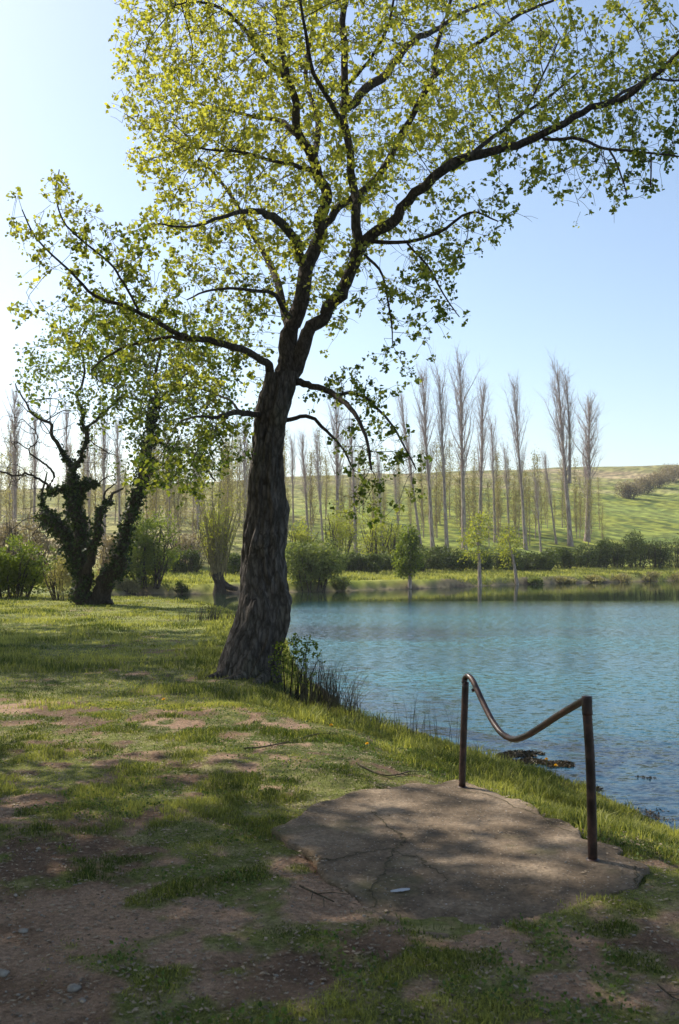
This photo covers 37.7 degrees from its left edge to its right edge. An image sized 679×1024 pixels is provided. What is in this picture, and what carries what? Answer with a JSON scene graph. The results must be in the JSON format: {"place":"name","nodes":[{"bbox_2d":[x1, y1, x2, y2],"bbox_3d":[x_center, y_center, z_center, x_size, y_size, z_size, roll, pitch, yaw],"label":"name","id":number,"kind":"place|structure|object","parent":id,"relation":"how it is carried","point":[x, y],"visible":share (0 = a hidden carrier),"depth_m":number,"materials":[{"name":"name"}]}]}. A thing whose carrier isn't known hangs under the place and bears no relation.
{"place":"outdoors","nodes":[
{"label":"outdoors","id":0,"kind":"place"},
{"bbox_2d":[115,577,140,593],"bbox_3d":[-12.119,4.206,56.805,1.777,1.044,0.976,0,-3,0],"label":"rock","id":1,"kind":"object","parent":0,"point":[129,585],"visible":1,"depth_m":56.56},
{"bbox_2d":[0,465,678,1023],"bbox_3d":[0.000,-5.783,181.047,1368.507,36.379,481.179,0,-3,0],"label":"ground","id":2,"kind":"structure","parent":0,"point":[654,515],"depth_m":4.87,"materials":[{"name":"plant"}]},
{"bbox_2d":[0,422,24,523],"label":"young tree","id":3,"kind":"object","parent":2,"relation":"on","point":[9,500],"visible":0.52,"depth_m":93.39,"materials":[{"name":"green plant"}]},
{"bbox_2d":[0,383,27,533],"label":"bare poplar","id":4,"kind":"object","parent":2,"relation":"on","point":[14,452],"visible":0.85,"depth_m":85.48,"materials":[{"name":"grey plant"}]},
{"bbox_2d":[1,444,28,527],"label":"young tree","id":5,"kind":"object","parent":2,"relation":"on","point":[8,508],"visible":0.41,"depth_m":90.98,"materials":[{"name":"green plant"}]},
{"bbox_2d":[0,512,33,557],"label":"brushwood","id":6,"kind":"object","parent":2,"relation":"on","point":[4,529],"visible":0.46,"depth_m":59.26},
{"bbox_2d":[19,448,41,534],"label":"young tree","id":7,"kind":"object","parent":2,"relation":"on","point":[30,496],"visible":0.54,"depth_m":99.54,"materials":[{"name":"green plant"}]},
{"bbox_2d":[0,533,64,598],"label":"leafy bush","id":8,"kind":"object","parent":2,"relation":"on","point":[20,577],"visible":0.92,"depth_m":38.90,"materials":[{"name":"green plant"}]},
{"bbox_2d":[6,513,61,582],"bbox_3d":[-17.230,2.059,56.261,2.856,4.168,2.934,2,-3,-30],"label":"brushwood","id":9,"kind":"object","parent":2,"relation":"on","point":[37,537],"visible":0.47,"depth_m":55.77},
{"bbox_2d":[22,407,51,542],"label":"bare poplar","id":10,"kind":"object","parent":2,"relation":"on","point":[34,469],"visible":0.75,"depth_m":85.86,"materials":[{"name":"grey plant"}]},
{"bbox_2d":[41,552,75,600],"bbox_3d":[-10.317,2.406,37.532,1.964,1.964,1.428,0,-3,0],"label":"bush","id":11,"kind":"object","parent":2,"relation":"on","point":[61,576],"visible":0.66,"depth_m":37.39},
{"bbox_2d":[55,401,76,523],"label":"bare poplar","id":12,"kind":"object","parent":2,"relation":"on","point":[66,439],"visible":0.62,"depth_m":88.25,"materials":[{"name":"grey plant"}]},
{"bbox_2d":[75,435,99,537],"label":"bare poplar","id":13,"kind":"object","parent":2,"relation":"on","point":[86,466],"visible":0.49,"depth_m":85.35,"materials":[{"name":"grey plant"}]},
{"bbox_2d":[81,419,109,525],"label":"young tree","id":14,"kind":"object","parent":2,"relation":"on","point":[94,447],"visible":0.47,"depth_m":91.57,"materials":[{"name":"green plant"}]},
{"bbox_2d":[86,440,115,541],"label":"young tree","id":15,"kind":"object","parent":2,"relation":"on","point":[101,497],"visible":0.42,"depth_m":86.56,"materials":[{"name":"green plant"}]},
{"bbox_2d":[94,401,113,546],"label":"bare poplar","id":16,"kind":"object","parent":2,"relation":"on","point":[103,461],"visible":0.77,"depth_m":85.04,"materials":[{"name":"grey plant"}]},
{"bbox_2d":[93,532,128,583],"bbox_3d":[-13.259,2.674,57.603,2.217,3.114,1.586,-1,-3,26],"label":"brushwood","id":17,"kind":"object","parent":2,"relation":"on","point":[108,544],"visible":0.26,"depth_m":57.51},
{"bbox_2d":[106,415,129,533],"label":"bare poplar","id":18,"kind":"object","parent":2,"relation":"on","point":[118,479],"visible":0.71,"depth_m":86.41,"materials":[{"name":"grey plant"}]},
{"bbox_2d":[0,289,257,604],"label":"ivy covered tree","id":19,"kind":"object","parent":2,"relation":"on","point":[79,548],"visible":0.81,"depth_m":33.41,"materials":[{"name":"green plant"}]},
{"bbox_2d":[115,507,183,588],"bbox_3d":[-11.186,2.081,58.042,4.163,4.789,3.618,0,-3,0],"label":"bush","id":20,"kind":"object","parent":2,"relation":"on","point":[147,554],"visible":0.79,"depth_m":57.31,"materials":[{"name":"green plant"}]},
{"bbox_2d":[145,434,166,536],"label":"young tree","id":21,"kind":"object","parent":2,"relation":"on","point":[156,501],"visible":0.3,"depth_m":91.01,"materials":[{"name":"green plant"}]},
{"bbox_2d":[158,438,190,540],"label":"young tree","id":22,"kind":"object","parent":2,"relation":"on","point":[178,512],"visible":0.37,"depth_m":90.88,"materials":[{"name":"green plant"}]},
{"bbox_2d":[164,523,208,564],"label":"brushwood","id":23,"kind":"object","parent":2,"relation":"on","point":[193,543],"visible":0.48,"depth_m":76.51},
{"bbox_2d":[168,545,207,573],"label":"hedge shrub","id":24,"kind":"object","parent":2,"relation":"on","point":[193,557],"visible":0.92,"depth_m":68.61,"materials":[{"name":"green plant"}]},
{"bbox_2d":[178,602,235,621],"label":"reed clump","id":25,"kind":"object","parent":2,"relation":"on","point":[210,616],"visible":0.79,"depth_m":25.47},
{"bbox_2d":[181,485,246,593],"bbox_3d":[-7.035,1.569,58.161,3.214,6.580,3.788,-2,-4,42],"label":"pollard willow","id":26,"kind":"object","parent":2,"relation":"on","point":[217,556],"visible":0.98,"depth_m":57.88,"materials":[{"name":"green plant"}]},
{"bbox_2d":[216,443,242,522],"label":"young tree","id":27,"kind":"object","parent":2,"relation":"on","point":[231,488],"visible":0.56,"depth_m":103.92,"materials":[{"name":"green plant"}]},
{"bbox_2d":[224,552,240,573],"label":"hedge shrub","id":28,"kind":"object","parent":2,"relation":"on","point":[233,565],"visible":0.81,"depth_m":68.85,"materials":[{"name":"green plant"}]},
{"bbox_2d":[223,435,246,526],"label":"young tree","id":29,"kind":"object","parent":2,"relation":"on","point":[238,482],"visible":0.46,"depth_m":112.88,"materials":[{"name":"green plant"}]},
{"bbox_2d":[0,593,481,750],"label":"grass","id":30,"kind":"structure","parent":2,"relation":"on","point":[30,611],"depth_m":16.05,"materials":[{"name":"plant"}]},
{"bbox_2d":[236,416,251,521],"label":"bare poplar","id":31,"kind":"object","parent":2,"relation":"on","point":[244,467],"visible":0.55,"depth_m":94.31,"materials":[{"name":"grey plant"}]},
{"bbox_2d":[284,422,299,530],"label":"bare poplar","id":32,"kind":"object","parent":2,"relation":"on","point":[292,468],"visible":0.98,"depth_m":105.74,"materials":[{"name":"grey plant"}]},
{"bbox_2d":[268,633,324,699],"bbox_3d":[-0.574,2.045,13.210,0.784,0.890,0.465,0,-3,0],"label":"leafy shrub","id":33,"kind":"object","parent":2,"relation":"on","point":[295,651],"visible":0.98,"depth_m":13.20,"materials":[{"name":"green plant"}]},
{"bbox_2d":[289,428,313,535],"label":"bare poplar","id":34,"kind":"object","parent":2,"relation":"on","point":[304,471],"visible":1,"depth_m":102.80,"materials":[{"name":"grey plant"}]},
{"bbox_2d":[287,517,318,556],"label":"young willow","id":35,"kind":"object","parent":2,"relation":"on","point":[300,536],"visible":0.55,"depth_m":86.82,"materials":[{"name":"green plant"}]},
{"bbox_2d":[286,651,323,701],"bbox_3d":[-0.404,2.231,13.483,0.526,0.802,0.379,-1,-3,27],"label":"reed clump","id":36,"kind":"object","parent":2,"relation":"on","point":[306,689],"visible":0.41,"depth_m":13.47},
{"bbox_2d":[297,450,323,538],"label":"young tree","id":37,"kind":"object","parent":2,"relation":"on","point":[310,497],"visible":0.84,"depth_m":104.79,"materials":[{"name":"green plant"}]},
{"bbox_2d":[285,536,348,591],"bbox_3d":[-1.547,3.279,62.009,4.396,3.591,3.644,0,-3,0],"label":"willow bush","id":38,"kind":"object","parent":2,"relation":"on","point":[312,563],"visible":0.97,"depth_m":61.36,"materials":[{"name":"green plant"}]},
{"bbox_2d":[309,426,329,541],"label":"bare poplar","id":39,"kind":"object","parent":2,"relation":"on","point":[317,462],"visible":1,"depth_m":100.42,"materials":[{"name":"grey plant"}]},
{"bbox_2d":[317,453,334,519],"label":"young tree","id":40,"kind":"object","parent":2,"relation":"on","point":[325,490],"visible":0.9,"depth_m":123.67,"materials":[{"name":"green plant"}]},
{"bbox_2d":[294,656,360,714],"bbox_3d":[-0.167,2.195,12.372,0.807,0.833,0.479,-2,-3,32],"label":"reed clump","id":41,"kind":"object","parent":2,"relation":"on","point":[327,681],"visible":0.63,"depth_m":12.36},
{"bbox_2d":[283,668,380,715],"bbox_3d":[0.010,2.232,12.160,1.041,0.719,1.287,-2,-3,32],"label":"reed clump","id":42,"kind":"object","parent":2,"relation":"on","point":[345,699],"visible":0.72,"depth_m":12.11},
{"bbox_2d":[0,700,678,1023],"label":"grass","id":43,"kind":"structure","parent":2,"relation":"on","point":[574,801],"depth_m":6.32,"materials":[{"name":"plant"}]},
{"bbox_2d":[0,678,678,1023],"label":"clover","id":44,"kind":"object","parent":2,"relation":"on","point":[335,935],"visible":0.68,"depth_m":4.84,"materials":[{"name":"green plant"}]},
{"bbox_2d":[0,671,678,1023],"bbox_3d":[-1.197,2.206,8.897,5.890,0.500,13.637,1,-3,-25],"label":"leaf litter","id":45,"kind":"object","parent":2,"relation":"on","point":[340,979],"visible":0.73,"depth_m":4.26,"materials":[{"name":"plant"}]},
{"bbox_2d":[1,565,678,590],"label":"grass","id":46,"kind":"structure","parent":2,"relation":"on","point":[469,573],"depth_m":77.91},
{"bbox_2d":[329,574,351,590],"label":"bank shrub","id":47,"kind":"object","parent":2,"relation":"on","point":[342,581],"visible":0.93,"depth_m":63.06,"materials":[{"name":"green plant"}]},
{"bbox_2d":[320,387,362,543],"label":"bare poplar","id":48,"kind":"object","parent":2,"relation":"on","point":[338,467],"visible":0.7,"depth_m":102.25,"materials":[{"name":"grey plant"}]},
{"bbox_2d":[5,0,678,683],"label":"lakeside tree","id":49,"kind":"object","parent":2,"relation":"on","point":[263,608],"visible":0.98,"depth_m":13.26,"materials":[{"name":"green plant"}]},
{"bbox_2d":[321,501,363,554],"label":"young willow","id":50,"kind":"object","parent":2,"relation":"on","point":[335,532],"visible":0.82,"depth_m":88.00,"materials":[{"name":"green plant"}]},
{"bbox_2d":[334,416,362,552],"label":"bare poplar","id":51,"kind":"object","parent":2,"relation":"on","point":[352,484],"visible":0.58,"depth_m":95.29,"materials":[{"name":"grey plant"}]},
{"bbox_2d":[337,550,368,571],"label":"hedge shrub","id":52,"kind":"object","parent":2,"relation":"on","point":[353,563],"visible":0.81,"depth_m":76.60,"materials":[{"name":"green plant"}]},
{"bbox_2d":[357,552,385,572],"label":"hedge shrub","id":53,"kind":"object","parent":2,"relation":"on","point":[373,562],"visible":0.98,"depth_m":76.77,"materials":[{"name":"green plant"}]},
{"bbox_2d":[68,584,678,858],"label":"grass","id":54,"kind":"structure","parent":2,"relation":"on","point":[306,713],"depth_m":9.10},
{"bbox_2d":[355,505,393,554],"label":"young willow","id":55,"kind":"object","parent":2,"relation":"on","point":[377,541],"visible":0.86,"depth_m":91.63,"materials":[{"name":"green plant"}]},
{"bbox_2d":[371,444,386,549],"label":"bare poplar","id":56,"kind":"object","parent":2,"relation":"on","point":[379,474],"visible":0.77,"depth_m":98.26,"materials":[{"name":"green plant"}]},
{"bbox_2d":[378,552,397,571],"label":"hedge shrub","id":57,"kind":"object","parent":2,"relation":"on","point":[388,566],"visible":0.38,"depth_m":79.46,"materials":[{"name":"green plant"}]},
{"bbox_2d":[379,515,410,556],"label":"young willow","id":58,"kind":"object","parent":2,"relation":"on","point":[395,535],"visible":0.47,"depth_m":94.48,"materials":[{"name":"green plant"}]},
{"bbox_2d":[391,384,422,547],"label":"bare poplar","id":59,"kind":"object","parent":2,"relation":"on","point":[408,445],"visible":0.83,"depth_m":106.03,"materials":[{"name":"grey plant"}]},
{"bbox_2d":[389,522,425,588],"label":"sapling","id":60,"kind":"object","parent":2,"relation":"on","point":[405,563],"visible":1,"depth_m":66.92,"materials":[{"name":"green plant"}]},
{"bbox_2d":[409,442,433,537],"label":"young tree","id":61,"kind":"object","parent":2,"relation":"on","point":[422,493],"visible":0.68,"depth_m":115.25,"materials":[{"name":"green plant"}]},
{"bbox_2d":[406,361,444,550],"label":"bare poplar","id":62,"kind":"object","parent":2,"relation":"on","point":[424,419],"visible":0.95,"depth_m":103.25,"materials":[{"name":"grey plant"}]},
{"bbox_2d":[393,691,460,744],"bbox_3d":[0.951,2.267,10.901,0.736,0.649,0.445,0,-3,0],"label":"reed clump","id":63,"kind":"object","parent":2,"relation":"on","point":[436,735],"visible":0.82,"depth_m":10.90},
{"bbox_2d":[414,545,453,569],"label":"hedge shrub","id":64,"kind":"object","parent":2,"relation":"on","point":[436,562],"visible":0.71,"depth_m":82.88,"materials":[{"name":"green plant"}]},
{"bbox_2d":[420,439,451,537],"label":"young tree","id":65,"kind":"object","parent":2,"relation":"on","point":[439,493],"visible":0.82,"depth_m":116.14,"materials":[{"name":"green plant"}]},
{"bbox_2d":[422,348,457,549],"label":"bare poplar","id":66,"kind":"object","parent":2,"relation":"on","point":[443,412],"visible":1,"depth_m":102.56,"materials":[{"name":"grey plant"}]},
{"bbox_2d":[444,439,457,518],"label":"young tree","id":67,"kind":"object","parent":2,"relation":"on","point":[449,457],"visible":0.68,"depth_m":138.48,"materials":[{"name":"green plant"}]},
{"bbox_2d":[445,445,473,535],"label":"young tree","id":68,"kind":"object","parent":2,"relation":"on","point":[458,480],"visible":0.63,"depth_m":113.22,"materials":[{"name":"green plant"}]},
{"bbox_2d":[271,780,649,937],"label":"concrete slab","id":69,"kind":"structure","parent":2,"relation":"on","point":[557,844],"depth_m":5.26,"materials":[{"name":"concrete"}]},
{"bbox_2d":[457,673,599,861],"bbox_3d":[1.100,1.428,6.020,0.124,0.859,1.772,1,-3,-16],"label":"bent handrail","id":70,"kind":"object","parent":69,"relation":"on","point":[584,702],"visible":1,"depth_m":5.38,"materials":[{"name":"metal"}]},
{"bbox_2d":[439,548,481,570],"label":"hedge shrub","id":71,"kind":"object","parent":2,"relation":"on","point":[462,564],"visible":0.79,"depth_m":83.19,"materials":[{"name":"green plant"}]},
{"bbox_2d":[435,341,491,550],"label":"bare poplar","id":72,"kind":"object","parent":2,"relation":"on","point":[460,418],"visible":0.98,"depth_m":107.59,"materials":[{"name":"grey plant"}]},
{"bbox_2d":[456,507,496,585],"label":"sapling","id":73,"kind":"object","parent":2,"relation":"on","point":[477,537],"visible":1,"depth_m":73.55,"materials":[{"name":"green plant"}]},
{"bbox_2d":[467,548,498,570],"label":"hedge shrub","id":74,"kind":"object","parent":2,"relation":"on","point":[488,564],"visible":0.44,"depth_m":85.65,"materials":[{"name":"green plant"}]},
{"bbox_2d":[469,374,498,544],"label":"bare poplar","id":75,"kind":"object","parent":2,"relation":"on","point":[482,434],"visible":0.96,"depth_m":114.37,"materials":[{"name":"grey plant"}]},
{"bbox_2d":[477,482,498,545],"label":"young tree","id":76,"kind":"object","parent":2,"relation":"on","point":[488,505],"visible":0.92,"depth_m":113.71,"materials":[{"name":"green plant"}]},
{"bbox_2d":[484,405,500,542],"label":"bare poplar","id":77,"kind":"object","parent":2,"relation":"on","point":[492,440],"visible":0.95,"depth_m":118.02,"materials":[{"name":"grey plant"}]},
{"bbox_2d":[486,448,508,527],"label":"young tree","id":78,"kind":"object","parent":2,"relation":"on","point":[498,482],"visible":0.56,"depth_m":121.23,"materials":[{"name":"green plant"}]},
{"bbox_2d":[484,548,523,569],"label":"hedge shrub","id":79,"kind":"object","parent":2,"relation":"on","point":[497,556],"visible":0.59,"depth_m":87.26,"materials":[{"name":"green plant"}]},
{"bbox_2d":[498,434,514,536],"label":"bare poplar","id":80,"kind":"object","parent":2,"relation":"on","point":[506,471],"visible":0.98,"depth_m":124.38,"materials":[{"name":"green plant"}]},
{"bbox_2d":[493,523,524,584],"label":"sapling","id":81,"kind":"object","parent":2,"relation":"on","point":[507,538],"visible":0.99,"depth_m":78.00,"materials":[{"name":"green plant"}]},
{"bbox_2d":[503,371,534,549],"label":"bare poplar","id":82,"kind":"object","parent":2,"relation":"on","point":[518,455],"visible":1,"depth_m":113.79,"materials":[{"name":"grey plant"}]},
{"bbox_2d":[513,550,542,570],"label":"hedge shrub","id":83,"kind":"object","parent":2,"relation":"on","point":[528,562],"visible":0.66,"depth_m":88.37,"materials":[{"name":"green plant"}]},
{"bbox_2d":[521,470,537,545],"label":"young tree","id":84,"kind":"object","parent":2,"relation":"on","point":[529,514],"visible":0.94,"depth_m":118.32,"materials":[{"name":"green plant"}]},
{"bbox_2d":[525,465,542,551],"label":"bare poplar","id":85,"kind":"object","parent":2,"relation":"on","point":[536,496],"visible":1,"depth_m":113.42,"materials":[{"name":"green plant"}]},
{"bbox_2d":[526,448,544,538],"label":"young tree","id":86,"kind":"object","parent":2,"relation":"on","point":[534,498],"visible":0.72,"depth_m":126.17,"materials":[{"name":"green plant"}]},
{"bbox_2d":[523,548,562,570],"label":"hedge shrub","id":87,"kind":"object","parent":2,"relation":"on","point":[549,561],"visible":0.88,"depth_m":88.44,"materials":[{"name":"green plant"}]},
{"bbox_2d":[538,450,557,543],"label":"bare poplar","id":88,"kind":"object","parent":2,"relation":"on","point":[549,488],"visible":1,"depth_m":122.94,"materials":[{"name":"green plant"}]},
{"bbox_2d":[533,347,577,546],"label":"bare poplar","id":89,"kind":"object","parent":2,"relation":"on","point":[561,431],"visible":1,"depth_m":122.63,"materials":[{"name":"grey plant"}]},
{"bbox_2d":[544,546,581,568],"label":"hedge shrub","id":90,"kind":"object","parent":2,"relation":"on","point":[565,560],"visible":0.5,"depth_m":92.81,"materials":[{"name":"green plant"}]},
{"bbox_2d":[565,456,583,531],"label":"young tree","id":91,"kind":"object","parent":2,"relation":"on","point":[574,468],"visible":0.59,"depth_m":138.98,"materials":[{"name":"green plant"}]},
{"bbox_2d":[570,474,590,537],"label":"young tree","id":92,"kind":"object","parent":2,"relation":"on","point":[580,507],"visible":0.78,"depth_m":131.00,"materials":[{"name":"green plant"}]},
{"bbox_2d":[568,543,601,567],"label":"hedge shrub","id":93,"kind":"object","parent":2,"relation":"on","point":[586,559],"visible":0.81,"depth_m":96.57,"materials":[{"name":"green plant"}]},
{"bbox_2d":[567,390,608,541],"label":"bare poplar","id":94,"kind":"object","parent":2,"relation":"on","point":[586,455],"visible":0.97,"depth_m":128.66,"materials":[{"name":"grey plant"}]},
{"bbox_2d":[578,474,597,545],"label":"young tree","id":95,"kind":"object","parent":2,"relation":"on","point":[588,502],"visible":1,"depth_m":124.56,"materials":[{"name":"green plant"}]},
{"bbox_2d":[588,537,616,567],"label":"hedge shrub","id":96,"kind":"object","parent":2,"relation":"on","point":[603,558],"visible":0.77,"depth_m":98.14,"materials":[{"name":"green plant"}]},
{"bbox_2d":[598,539,635,567],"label":"hedge shrub","id":97,"kind":"object","parent":2,"relation":"on","point":[620,557],"visible":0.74,"depth_m":99.50,"materials":[{"name":"green plant"}]},
{"bbox_2d":[613,480,645,497],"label":"brown thicket","id":98,"kind":"object","parent":2,"relation":"on","point":[628,491],"visible":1,"depth_m":218.42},
{"bbox_2d":[619,529,653,568],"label":"hedge shrub","id":99,"kind":"object","parent":2,"relation":"on","point":[636,546],"visible":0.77,"depth_m":100.28,"materials":[{"name":"green plant"}]},
{"bbox_2d":[629,475,658,494],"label":"brown thicket","id":100,"kind":"object","parent":2,"relation":"on","point":[648,487],"visible":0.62,"depth_m":234.49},
{"bbox_2d":[637,539,674,568],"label":"hedge shrub","id":101,"kind":"object","parent":2,"relation":"on","point":[658,551],"visible":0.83,"depth_m":101.65,"materials":[{"name":"green plant"}]},
{"bbox_2d":[643,470,677,487],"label":"brown thicket","id":102,"kind":"object","parent":2,"relation":"on","point":[660,479],"visible":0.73,"depth_m":247.74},
{"bbox_2d":[651,465,678,480],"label":"brown thicket","id":103,"kind":"object","parent":2,"relation":"on","point":[671,472],"visible":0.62,"depth_m":264.33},
{"bbox_2d":[660,533,678,567],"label":"hedge shrub","id":104,"kind":"object","parent":2,"relation":"on","point":[676,549],"visible":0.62,"depth_m":104.33,"materials":[{"name":"green plant"}]},
{"bbox_2d":[0,0,678,489],"label":"sky","id":105,"kind":"structure","parent":0,"point":[602,293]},
{"bbox_2d":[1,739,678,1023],"bbox_3d":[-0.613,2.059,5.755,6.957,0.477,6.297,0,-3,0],"label":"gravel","id":106,"kind":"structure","parent":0,"point":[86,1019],"depth_m":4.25,"materials":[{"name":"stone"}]},
{"bbox_2d":[116,580,678,828],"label":"lake water","id":107,"kind":"structure","parent":0,"point":[527,657],"depth_m":20.01,"materials":[{"name":"liquid"}]},
{"bbox_2d":[495,750,678,820],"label":"waterweed","id":108,"kind":"object","parent":107,"relation":"on","point":[528,756],"visible":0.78,"depth_m":10.21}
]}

